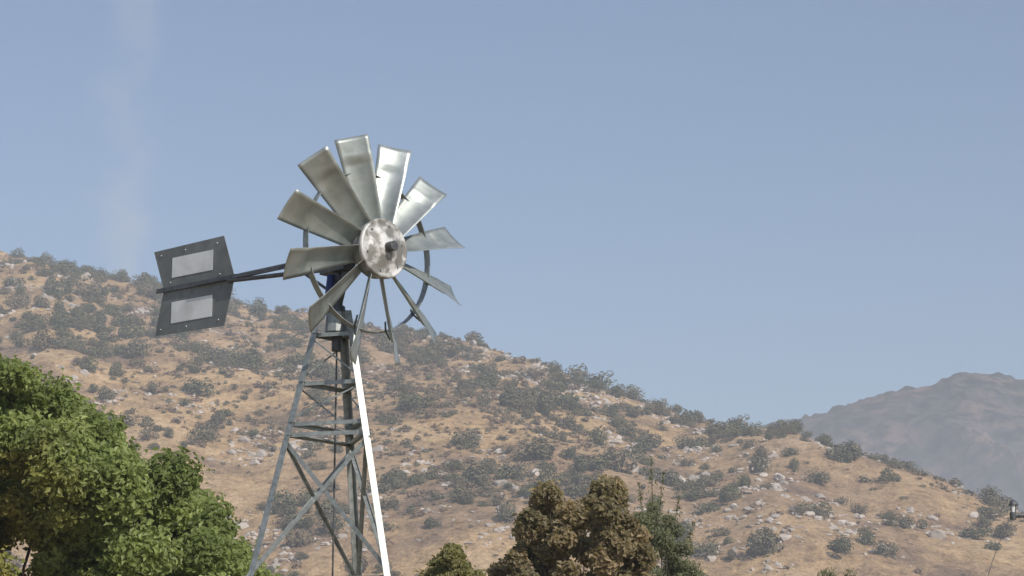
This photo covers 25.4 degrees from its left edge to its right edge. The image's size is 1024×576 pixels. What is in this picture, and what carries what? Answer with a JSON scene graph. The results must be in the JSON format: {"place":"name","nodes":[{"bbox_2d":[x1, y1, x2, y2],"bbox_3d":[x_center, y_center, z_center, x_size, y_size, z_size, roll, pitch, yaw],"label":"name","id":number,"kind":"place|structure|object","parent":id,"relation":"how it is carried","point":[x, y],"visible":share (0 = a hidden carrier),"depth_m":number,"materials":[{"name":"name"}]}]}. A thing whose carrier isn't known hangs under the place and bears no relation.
{"place":"outdoors","nodes":[
{"label":"outdoors","id":0,"kind":"place"},
{"bbox_2d":[0,250,1023,575],"bbox_3d":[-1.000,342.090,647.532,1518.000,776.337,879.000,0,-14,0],"label":"hillside","id":1,"kind":"structure","parent":0,"point":[244,492],"depth_m":425.02,"materials":[{"name":"brown soil"}]},
{"bbox_2d":[0,260,1019,572],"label":"hillside boulders","id":2,"kind":"object","parent":1,"relation":"on","point":[784,534],"visible":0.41,"depth_m":426.48,"materials":[{"name":"stone"}]},
{"bbox_2d":[0,247,1023,575],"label":"hillside scrub","id":3,"kind":"object","parent":1,"relation":"on","point":[542,403],"visible":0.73,"depth_m":467.64,"materials":[{"name":"green plant"}]},
{"bbox_2d":[0,252,1023,575],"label":"dry brush","id":4,"kind":"object","parent":1,"relation":"on","point":[440,392],"visible":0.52,"depth_m":460.89,"materials":[{"name":"green plant"}]},
{"bbox_2d":[0,0,1023,425],"label":"sky","id":5,"kind":"structure","parent":0,"point":[767,211],"materials":[{"name":"blue"}]},
{"bbox_2d":[761,372,1023,511],"bbox_3d":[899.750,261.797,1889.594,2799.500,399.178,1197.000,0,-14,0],"label":"distant mountain","id":6,"kind":"structure","parent":0,"point":[966,429],"depth_m":1795.02,"materials":[{"name":"grey stone"}]},
{"label":"ground","id":7,"kind":"structure","parent":0,"visible":0},
{"bbox_2d":[0,353,280,575],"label":"broadleaf tree","id":8,"kind":"object","parent":7,"relation":"on","point":[91,492],"visible":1,"depth_m":23.56,"materials":[{"name":"green plant"}]},
{"bbox_2d":[154,134,464,575],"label":"windmill","id":9,"kind":"object","parent":7,"relation":"on","point":[368,222],"visible":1,"depth_m":18.07,"materials":[{"name":"metal"}]},
{"bbox_2d":[413,543,485,575],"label":"young tree","id":10,"kind":"object","parent":7,"relation":"on","point":[450,560],"visible":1,"depth_m":27.75,"materials":[{"name":"green plant"}]},
{"bbox_2d":[486,474,658,575],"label":"sycamore tree","id":11,"kind":"object","parent":7,"relation":"on","point":[546,545],"visible":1,"depth_m":29.20,"materials":[{"name":"brown plant"}]},
{"bbox_2d":[623,455,705,575],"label":"evergreen tree","id":12,"kind":"object","parent":7,"relation":"on","point":[663,533],"visible":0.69,"depth_m":32.77,"materials":[{"name":"green plant"}]},
{"bbox_2d":[817,567,856,575],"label":"tree","id":13,"kind":"object","parent":7,"relation":"on","point":[828,573],"visible":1,"depth_m":36.04,"materials":[{"name":"green plant"}]},
{"bbox_2d":[988,499,1023,574],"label":"yard lamp","id":14,"kind":"object","parent":7,"relation":"on","point":[1013,505],"visible":1,"depth_m":22.08,"materials":[{"name":"metal"}]}
]}

